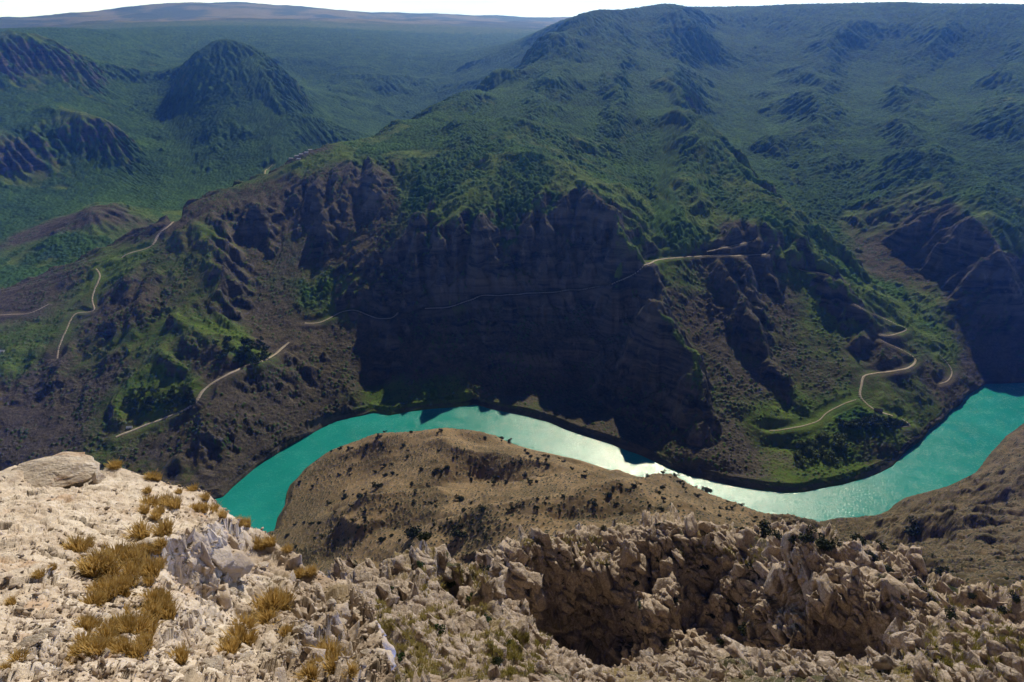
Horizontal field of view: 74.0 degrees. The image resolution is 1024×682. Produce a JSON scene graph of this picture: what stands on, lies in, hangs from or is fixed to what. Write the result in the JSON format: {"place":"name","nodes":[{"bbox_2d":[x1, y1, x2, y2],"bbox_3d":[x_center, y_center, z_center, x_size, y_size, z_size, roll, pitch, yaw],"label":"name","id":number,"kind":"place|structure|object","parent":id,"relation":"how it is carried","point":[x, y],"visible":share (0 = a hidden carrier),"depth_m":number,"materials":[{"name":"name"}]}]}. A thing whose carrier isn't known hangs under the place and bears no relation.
{"place":"outdoors","nodes":[
{"label":"outdoors","id":0,"kind":"place"},
{"bbox_2d":[56,268,100,357],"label":"dirt road","id":1,"kind":"structure","parent":0,"point":[57,355],"depth_m":1188.57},
{"bbox_2d":[121,222,172,257],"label":"dirt road","id":2,"kind":"structure","parent":0,"point":[156,238],"depth_m":1331.83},
{"bbox_2d":[116,342,289,437],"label":"dirt road","id":3,"kind":"structure","parent":0,"point":[215,381],"depth_m":1042.79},
{"bbox_2d":[0,2,569,51],"bbox_3d":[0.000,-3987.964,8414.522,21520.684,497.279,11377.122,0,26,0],"label":"hills","id":4,"kind":"structure","parent":0,"point":[193,24],"depth_m":6673.10,"materials":[{"name":"plant"}]},
{"bbox_2d":[306,310,397,323],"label":"dirt road","id":5,"kind":"structure","parent":0,"point":[353,310],"depth_m":1249.01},
{"bbox_2d":[0,2,1023,498],"bbox_3d":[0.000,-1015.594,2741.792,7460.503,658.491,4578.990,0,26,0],"label":"mountain","id":6,"kind":"structure","parent":0,"point":[868,156],"depth_m":1356.41,"materials":[{"name":"plant"}]},
{"bbox_2d":[0,0,1023,16],"label":"sky","id":7,"kind":"structure","parent":0,"point":[8,8],"materials":[{"name":"white"}]},
{"bbox_2d":[425,244,773,308],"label":"dirt road","id":8,"kind":"structure","parent":0,"point":[599,286],"depth_m":1264.03,"materials":[{"name":"soil"}]},
{"bbox_2d":[216,383,1023,532],"bbox_3d":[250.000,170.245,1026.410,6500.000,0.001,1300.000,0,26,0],"label":"river","id":9,"kind":"structure","parent":0,"point":[966,436],"depth_m":1022.30,"materials":[{"name":"liquid"}]},
{"bbox_2d":[267,423,1023,681],"bbox_3d":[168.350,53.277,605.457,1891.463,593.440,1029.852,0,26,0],"label":"canyon side","id":10,"kind":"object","parent":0,"point":[971,527],"visible":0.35,"depth_m":609.27,"materials":[{"name":"stone"}]},
{"bbox_2d":[0,468,477,681],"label":"rock ledge","id":11,"kind":"object","parent":10,"relation":"on","point":[36,506],"visible":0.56,"depth_m":10.56,"materials":[{"name":"stone"}]},
{"bbox_2d":[3,595,18,605],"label":"grass tuft","id":12,"kind":"object","parent":11,"relation":"on","point":[11,601],"visible":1,"depth_m":7.97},
{"bbox_2d":[5,645,30,662],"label":"grass tuft","id":13,"kind":"object","parent":11,"relation":"on","point":[17,655],"visible":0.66,"depth_m":5.67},
{"bbox_2d":[16,633,45,647],"bbox_3d":[-4.469,2.784,6.263,0.313,0.051,0.150,-18,35,-10],"label":"boulder","id":14,"kind":"object","parent":11,"relation":"on","point":[34,639],"visible":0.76,"depth_m":6.26,"materials":[{"name":"stone"}]},
{"bbox_2d":[29,567,47,578],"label":"grass tuft","id":15,"kind":"object","parent":11,"relation":"on","point":[37,573],"visible":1,"depth_m":8.71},
{"bbox_2d":[31,627,59,633],"bbox_3d":[-4.555,2.842,6.640,0.242,0.047,0.096,8,35,-16],"label":"boulder","id":16,"kind":"object","parent":11,"relation":"on","point":[47,630],"visible":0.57,"depth_m":6.64,"materials":[{"name":"stone"}]},
{"bbox_2d":[16,451,99,487],"bbox_3d":[-10.320,3.011,15.399,1.859,0.439,1.242,-3,26,-6],"label":"boulder","id":17,"kind":"object","parent":11,"relation":"on","point":[63,469],"visible":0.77,"depth_m":15.32,"materials":[{"name":"stone"}]},
{"bbox_2d":[58,532,95,552],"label":"grass tuft","id":18,"kind":"object","parent":11,"relation":"on","point":[77,544],"visible":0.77,"depth_m":9.91,"materials":[{"name":"plant"}]},
{"bbox_2d":[63,636,96,663],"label":"grass tuft","id":19,"kind":"object","parent":11,"relation":"on","point":[72,649],"visible":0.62,"depth_m":6.59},
{"bbox_2d":[69,625,97,646],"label":"grass tuft","id":20,"kind":"object","parent":11,"relation":"on","point":[79,636],"visible":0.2,"depth_m":6.81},
{"bbox_2d":[0,465,172,674],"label":"rock outcrop","id":21,"kind":"object","parent":11,"relation":"on","point":[39,667],"visible":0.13,"depth_m":8.37,"materials":[{"name":"stone"}]},
{"bbox_2d":[69,550,109,577],"bbox_3d":[-5.770,3.047,9.327,0.546,0.293,0.628,-14,22,-34],"label":"grass tuft","id":22,"kind":"object","parent":11,"relation":"on","point":[89,568],"visible":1,"depth_m":9.32,"materials":[{"name":"plant"}]},
{"bbox_2d":[72,586,106,607],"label":"grass tuft","id":23,"kind":"object","parent":11,"relation":"on","point":[97,598],"visible":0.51,"depth_m":8.34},
{"bbox_2d":[75,632,113,657],"bbox_3d":[-4.067,2.977,6.617,0.430,0.172,0.334,-4,18,2],"label":"grass tuft","id":24,"kind":"object","parent":11,"relation":"on","point":[98,648],"visible":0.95,"depth_m":6.63,"materials":[{"name":"plant"}]},
{"bbox_2d":[84,575,112,593],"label":"grass tuft","id":25,"kind":"object","parent":11,"relation":"on","point":[91,586],"visible":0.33,"depth_m":8.91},
{"bbox_2d":[92,470,105,484],"bbox_3d":[-9.330,3.123,15.336,0.190,0.418,0.279,2,26,5],"label":"boulder","id":26,"kind":"object","parent":11,"relation":"on","point":[98,476],"visible":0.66,"depth_m":15.25,"materials":[{"name":"stone"}]},
{"bbox_2d":[89,588,108,605],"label":"grass tuft","id":27,"kind":"object","parent":11,"relation":"on","point":[105,600],"visible":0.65,"depth_m":8.43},
{"bbox_2d":[75,542,125,574],"bbox_3d":[-5.730,3.063,9.471,0.617,0.341,0.672,16,33,14],"label":"grass tuft","id":28,"kind":"object","parent":11,"relation":"on","point":[110,554],"visible":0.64,"depth_m":9.54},
{"bbox_2d":[86,574,119,601],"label":"grass tuft","id":29,"kind":"object","parent":11,"relation":"on","point":[101,586],"visible":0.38,"depth_m":8.88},
{"bbox_2d":[90,618,120,639],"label":"grass tuft","id":30,"kind":"object","parent":11,"relation":"on","point":[106,631],"visible":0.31,"depth_m":7.05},
{"bbox_2d":[95,576,122,600],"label":"grass tuft","id":31,"kind":"object","parent":11,"relation":"on","point":[115,592],"visible":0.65,"depth_m":8.90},
{"bbox_2d":[94,557,126,578],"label":"grass tuft","id":32,"kind":"object","parent":11,"relation":"on","point":[112,571],"visible":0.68,"depth_m":9.44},
{"bbox_2d":[87,536,136,565],"bbox_3d":[-5.823,3.146,9.916,0.706,0.344,0.712,-12,31,-27],"label":"grass tuft","id":33,"kind":"object","parent":11,"relation":"on","point":[117,548],"visible":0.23,"depth_m":10.01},
{"bbox_2d":[99,614,124,631],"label":"grass tuft","id":34,"kind":"object","parent":11,"relation":"on","point":[111,623],"visible":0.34,"depth_m":7.37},
{"bbox_2d":[101,572,124,594],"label":"grass tuft","id":35,"kind":"object","parent":11,"relation":"on","point":[120,580],"visible":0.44,"depth_m":9.11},
{"bbox_2d":[104,456,122,469],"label":"grass tuft","id":36,"kind":"object","parent":11,"relation":"on","point":[113,464],"visible":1,"depth_m":15.97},
{"bbox_2d":[104,630,124,649],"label":"grass tuft","id":37,"kind":"object","parent":11,"relation":"on","point":[110,644],"visible":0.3,"depth_m":6.85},
{"bbox_2d":[107,633,139,655],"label":"grass tuft","id":38,"kind":"object","parent":11,"relation":"on","point":[120,645],"visible":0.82,"depth_m":6.77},
{"bbox_2d":[113,608,139,636],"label":"grass tuft","id":39,"kind":"object","parent":11,"relation":"on","point":[132,623],"visible":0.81,"depth_m":7.44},
{"bbox_2d":[117,569,135,595],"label":"grass tuft","id":40,"kind":"object","parent":11,"relation":"on","point":[123,590],"visible":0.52,"depth_m":9.15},
{"bbox_2d":[117,553,144,579],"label":"grass tuft","id":41,"kind":"object","parent":11,"relation":"on","point":[132,566],"visible":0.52,"depth_m":9.69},
{"bbox_2d":[117,540,146,567],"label":"grass tuft","id":42,"kind":"object","parent":11,"relation":"on","point":[137,553],"visible":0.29,"depth_m":10.11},
{"bbox_2d":[114,634,150,659],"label":"grass tuft","id":43,"kind":"object","parent":11,"relation":"on","point":[137,650],"visible":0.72,"depth_m":6.82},
{"bbox_2d":[120,538,144,563],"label":"grass tuft","id":44,"kind":"object","parent":11,"relation":"on","point":[135,548],"visible":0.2,"depth_m":10.16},
{"bbox_2d":[119,517,152,539],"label":"grass tuft","id":45,"kind":"object","parent":11,"relation":"on","point":[138,532],"visible":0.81,"depth_m":11.30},
{"bbox_2d":[124,606,157,634],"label":"grass tuft","id":46,"kind":"object","parent":11,"relation":"on","point":[139,622],"visible":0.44,"depth_m":7.80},
{"bbox_2d":[130,539,156,555],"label":"grass tuft","id":47,"kind":"object","parent":11,"relation":"on","point":[147,547],"visible":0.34,"depth_m":10.79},
{"bbox_2d":[136,503,151,513],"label":"grass tuft","id":48,"kind":"object","parent":11,"relation":"on","point":[146,508],"visible":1,"depth_m":13.23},
{"bbox_2d":[129,629,159,653],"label":"grass tuft","id":49,"kind":"object","parent":11,"relation":"on","point":[148,639],"visible":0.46,"depth_m":7.21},
{"bbox_2d":[133,585,162,604],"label":"grass tuft","id":50,"kind":"object","parent":11,"relation":"on","point":[151,594],"visible":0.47,"depth_m":9.23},
{"bbox_2d":[139,574,156,586],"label":"grass tuft","id":51,"kind":"object","parent":11,"relation":"on","point":[149,580],"visible":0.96,"depth_m":9.72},
{"bbox_2d":[136,491,162,507],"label":"grass tuft","id":52,"kind":"object","parent":11,"relation":"on","point":[153,501],"visible":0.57,"depth_m":13.83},
{"bbox_2d":[135,612,164,636],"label":"grass tuft","id":53,"kind":"object","parent":11,"relation":"on","point":[152,627],"visible":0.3,"depth_m":8.00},
{"bbox_2d":[142,468,160,479],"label":"grass tuft","id":54,"kind":"object","parent":11,"relation":"on","point":[150,475],"visible":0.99,"depth_m":15.77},
{"bbox_2d":[136,595,169,621],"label":"grass tuft","id":55,"kind":"object","parent":11,"relation":"on","point":[158,607],"visible":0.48,"depth_m":8.91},
{"bbox_2d":[137,554,170,579],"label":"grass tuft","id":56,"kind":"object","parent":11,"relation":"on","point":[150,568],"visible":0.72,"depth_m":9.97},
{"bbox_2d":[147,508,164,520],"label":"grass tuft","id":57,"kind":"object","parent":11,"relation":"on","point":[155,514],"visible":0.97,"depth_m":13.04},
{"bbox_2d":[150,536,169,549],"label":"grass tuft","id":58,"kind":"object","parent":11,"relation":"on","point":[161,542],"visible":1,"depth_m":10.87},
{"bbox_2d":[151,554,168,568],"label":"grass tuft","id":59,"kind":"object","parent":11,"relation":"on","point":[159,559],"visible":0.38,"depth_m":10.58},
{"bbox_2d":[143,514,177,536],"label":"grass tuft","id":60,"kind":"object","parent":11,"relation":"on","point":[164,527],"visible":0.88,"depth_m":11.29,"materials":[{"name":"plant"}]},
{"bbox_2d":[153,587,170,612],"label":"grass tuft","id":61,"kind":"object","parent":11,"relation":"on","point":[159,597],"visible":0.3,"depth_m":9.21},
{"bbox_2d":[154,489,174,505],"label":"grass tuft","id":62,"kind":"object","parent":11,"relation":"on","point":[166,496],"visible":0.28,"depth_m":14.50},
{"bbox_2d":[160,598,182,620],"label":"grass tuft","id":63,"kind":"object","parent":11,"relation":"on","point":[170,614],"visible":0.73,"depth_m":9.16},
{"bbox_2d":[162,494,184,508],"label":"grass tuft","id":64,"kind":"object","parent":11,"relation":"on","point":[174,504],"visible":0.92,"depth_m":14.19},
{"bbox_2d":[164,640,193,664],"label":"grass tuft","id":65,"kind":"object","parent":11,"relation":"on","point":[181,655],"visible":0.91,"depth_m":7.66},
{"bbox_2d":[0,466,393,681],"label":"rubble","id":66,"kind":"object","parent":11,"relation":"on","point":[149,676],"visible":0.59,"depth_m":8.07,"materials":[{"name":"stone"}]},
{"bbox_2d":[69,611,104,632],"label":"grass tuft","id":67,"kind":"object","parent":66,"relation":"on","point":[87,623],"visible":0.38,"depth_m":7.19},
{"bbox_2d":[195,500,211,513],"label":"grass tuft","id":68,"kind":"object","parent":11,"relation":"on","point":[204,508],"visible":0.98,"depth_m":14.74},
{"bbox_2d":[197,491,210,500],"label":"grass tuft","id":69,"kind":"object","parent":11,"relation":"on","point":[206,496],"visible":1,"depth_m":15.50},
{"bbox_2d":[198,653,223,670],"bbox_3d":[-3.231,3.482,7.305,0.257,0.168,0.351,5,26,10],"label":"boulder","id":70,"kind":"object","parent":11,"relation":"on","point":[217,661],"visible":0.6,"depth_m":7.28,"materials":[{"name":"stone"}]},
{"bbox_2d":[208,499,223,512],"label":"grass tuft","id":71,"kind":"object","parent":11,"relation":"on","point":[213,507],"visible":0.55,"depth_m":15.25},
{"bbox_2d":[216,507,228,518],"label":"grass tuft","id":72,"kind":"object","parent":11,"relation":"on","point":[222,514],"visible":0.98,"depth_m":13.48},
{"bbox_2d":[210,631,241,655],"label":"grass tuft","id":73,"kind":"object","parent":11,"relation":"on","point":[231,646],"visible":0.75,"depth_m":9.22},
{"bbox_2d":[218,617,251,646],"bbox_3d":[-3.999,4.256,9.827,0.590,0.288,0.560,-3,22,0],"label":"grass tuft","id":74,"kind":"object","parent":11,"relation":"on","point":[238,630],"visible":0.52,"depth_m":9.90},
{"bbox_2d":[234,650,254,661],"bbox_3d":[-3.353,3.948,8.469,0.150,0.096,0.395,29,6,16],"label":"boulder","id":75,"kind":"object","parent":11,"relation":"on","point":[244,656],"visible":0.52,"depth_m":8.47,"materials":[{"name":"stone"}]},
{"bbox_2d":[230,609,261,633],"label":"grass tuft","id":76,"kind":"object","parent":11,"relation":"on","point":[251,620],"visible":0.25,"depth_m":10.32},
{"bbox_2d":[238,625,258,648],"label":"grass tuft","id":77,"kind":"object","parent":11,"relation":"on","point":[251,639],"visible":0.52,"depth_m":9.96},
{"bbox_2d":[254,603,280,624],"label":"grass tuft","id":78,"kind":"object","parent":11,"relation":"on","point":[267,617],"visible":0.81,"depth_m":12.04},
{"bbox_2d":[258,533,278,547],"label":"grass tuft","id":79,"kind":"object","parent":11,"relation":"on","point":[271,540],"visible":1,"depth_m":15.27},
{"bbox_2d":[252,581,292,611],"bbox_3d":[-4.441,4.794,12.604,0.744,0.438,0.655,19,26,22],"label":"grass tuft","id":80,"kind":"object","parent":11,"relation":"on","point":[272,597],"visible":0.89,"depth_m":12.65,"materials":[{"name":"plant"}]},
{"bbox_2d":[264,583,298,610],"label":"grass tuft","id":81,"kind":"object","parent":11,"relation":"on","point":[286,600],"visible":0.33,"depth_m":13.03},
{"bbox_2d":[275,622,293,636],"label":"grass tuft","id":82,"kind":"object","parent":11,"relation":"on","point":[286,628],"visible":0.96,"depth_m":9.52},
{"bbox_2d":[180,527,395,681],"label":"rock outcrop","id":83,"kind":"object","parent":11,"relation":"on","point":[236,564],"visible":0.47,"depth_m":12.03,"materials":[{"name":"stone"}]},
{"bbox_2d":[252,533,261,549],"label":"grass tuft","id":84,"kind":"object","parent":83,"relation":"on","point":[256,542],"visible":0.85,"depth_m":15.16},
{"bbox_2d":[247,595,272,617],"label":"grass tuft","id":85,"kind":"object","parent":83,"relation":"on","point":[256,605],"visible":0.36,"depth_m":12.70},
{"bbox_2d":[278,542,294,553],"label":"grass tuft","id":86,"kind":"object","parent":83,"relation":"on","point":[286,548],"visible":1,"depth_m":15.24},
{"bbox_2d":[292,623,313,635],"bbox_3d":[-2.936,4.086,9.547,0.287,0.311,0.223,-4,26,-8],"label":"boulder","id":87,"kind":"object","parent":83,"relation":"on","point":[306,628],"visible":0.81,"depth_m":9.46,"materials":[{"name":"stone"}]},
{"bbox_2d":[313,645,359,679],"bbox_3d":[-1.928,3.531,7.469,0.493,0.222,0.460,23,28,33],"label":"grass tuft","id":88,"kind":"object","parent":83,"relation":"on","point":[331,664],"visible":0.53,"depth_m":7.50,"materials":[{"name":"plant"}]},
{"bbox_2d":[284,646,298,662],"bbox_3d":[-2.910,4.115,8.955,0.207,0.153,0.233,-1,26,-2],"label":"boulder","id":89,"kind":"object","parent":11,"relation":"on","point":[291,652],"visible":0.75,"depth_m":8.90,"materials":[{"name":"stone"}]},
{"bbox_2d":[293,565,308,578],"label":"grass tuft","id":90,"kind":"object","parent":11,"relation":"on","point":[298,574],"visible":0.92,"depth_m":14.69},
{"bbox_2d":[294,658,321,681],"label":"grass tuft","id":91,"kind":"object","parent":11,"relation":"on","point":[309,672],"visible":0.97,"depth_m":7.37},
{"bbox_2d":[301,562,317,576],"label":"grass tuft","id":92,"kind":"object","parent":11,"relation":"on","point":[313,570],"visible":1,"depth_m":14.75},
{"bbox_2d":[305,652,322,666],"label":"grass tuft","id":93,"kind":"object","parent":11,"relation":"on","point":[318,659],"visible":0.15,"depth_m":7.98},
{"bbox_2d":[305,629,348,660],"bbox_3d":[-2.522,4.251,9.242,0.609,0.358,0.654,29,38,32],"label":"grass tuft","id":94,"kind":"object","parent":11,"relation":"on","point":[333,646],"visible":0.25,"depth_m":9.34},
{"bbox_2d":[339,658,361,679],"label":"grass tuft","id":95,"kind":"object","parent":11,"relation":"on","point":[353,670],"visible":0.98,"depth_m":7.31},
{"bbox_2d":[404,526,420,539],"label":"shrub","id":96,"kind":"object","parent":10,"relation":"on","point":[411,534],"visible":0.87,"depth_m":678.27,"materials":[{"name":"green plant"}]},
{"bbox_2d":[416,531,431,540],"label":"shrub","id":97,"kind":"object","parent":10,"relation":"on","point":[426,536],"visible":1,"depth_m":121.51,"materials":[{"name":"green plant"}]},
{"bbox_2d":[451,524,466,537],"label":"shrub","id":98,"kind":"object","parent":10,"relation":"on","point":[456,532],"visible":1,"depth_m":630.84,"materials":[{"name":"green plant"}]},
{"bbox_2d":[491,656,503,666],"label":"shrub","id":99,"kind":"object","parent":10,"relation":"on","point":[497,660],"visible":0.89,"depth_m":75.93,"materials":[{"name":"green plant"}]},
{"bbox_2d":[354,541,1023,681],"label":"rock outcrop","id":100,"kind":"object","parent":10,"relation":"on","point":[826,661],"visible":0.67,"depth_m":64.12,"materials":[{"name":"stone"}]},
{"bbox_2d":[373,563,526,679],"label":"dry grass","id":101,"kind":"structure","parent":100,"relation":"on","point":[419,654],"depth_m":70.50,"materials":[{"name":"plant"}]},
{"bbox_2d":[497,512,1023,681],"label":"rock outcrop","id":102,"kind":"object","parent":10,"relation":"on","point":[805,560],"visible":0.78,"depth_m":259.02,"materials":[{"name":"stone"}]},
{"bbox_2d":[737,622,746,636],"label":"shrub","id":103,"kind":"object","parent":102,"relation":"on","point":[741,630],"visible":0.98,"depth_m":265.92,"materials":[{"name":"green plant"}]},
{"bbox_2d":[484,533,1023,677],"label":"mountain grass","id":104,"kind":"structure","parent":102,"relation":"on","point":[976,634],"depth_m":103.25,"materials":[{"name":"plant"}]},
{"bbox_2d":[758,519,779,535],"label":"shrub","id":105,"kind":"object","parent":102,"relation":"on","point":[764,525],"visible":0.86,"depth_m":305.10,"materials":[{"name":"green plant"}]},
{"bbox_2d":[765,530,781,540],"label":"shrub","id":106,"kind":"object","parent":102,"relation":"on","point":[777,535],"visible":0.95,"depth_m":285.57,"materials":[{"name":"green plant"}]},
{"bbox_2d":[850,533,865,545],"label":"shrub","id":107,"kind":"object","parent":102,"relation":"on","point":[856,536],"visible":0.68,"depth_m":303.25,"materials":[{"name":"green plant"}]},
{"bbox_2d":[911,576,928,594],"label":"shrub","id":108,"kind":"object","parent":102,"relation":"on","point":[916,580],"visible":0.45,"depth_m":227.58,"materials":[{"name":"green plant"}]},
{"bbox_2d":[944,607,958,619],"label":"shrub","id":109,"kind":"object","parent":102,"relation":"on","point":[951,614],"visible":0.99,"depth_m":204.10,"materials":[{"name":"green plant"}]},
{"bbox_2d":[796,525,817,543],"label":"shrub","id":110,"kind":"object","parent":10,"relation":"on","point":[808,538],"visible":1,"depth_m":239.67,"materials":[{"name":"green plant"}]},
{"bbox_2d":[816,537,842,551],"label":"shrub","id":111,"kind":"object","parent":10,"relation":"on","point":[822,543],"visible":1,"depth_m":242.44,"materials":[{"name":"green plant"}]},
{"bbox_2d":[903,516,920,536],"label":"shrub","id":112,"kind":"object","parent":10,"relation":"on","point":[911,531],"visible":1,"depth_m":741.94,"materials":[{"name":"green plant"}]},
{"bbox_2d":[934,566,948,575],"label":"shrub","id":113,"kind":"object","parent":10,"relation":"on","point":[938,570],"visible":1,"depth_m":324.56,"materials":[{"name":"green plant"}]},
{"bbox_2d":[1007,590,1020,602],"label":"shrub","id":114,"kind":"object","parent":10,"relation":"on","point":[1016,598],"visible":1,"depth_m":239.94,"materials":[{"name":"green plant"}]},
{"bbox_2d":[770,400,854,430],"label":"dirt track","id":115,"kind":"structure","parent":0,"point":[816,421],"depth_m":1043.89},
{"bbox_2d":[859,340,916,415],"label":"dirt road","id":116,"kind":"structure","parent":0,"point":[863,377],"depth_m":1122.81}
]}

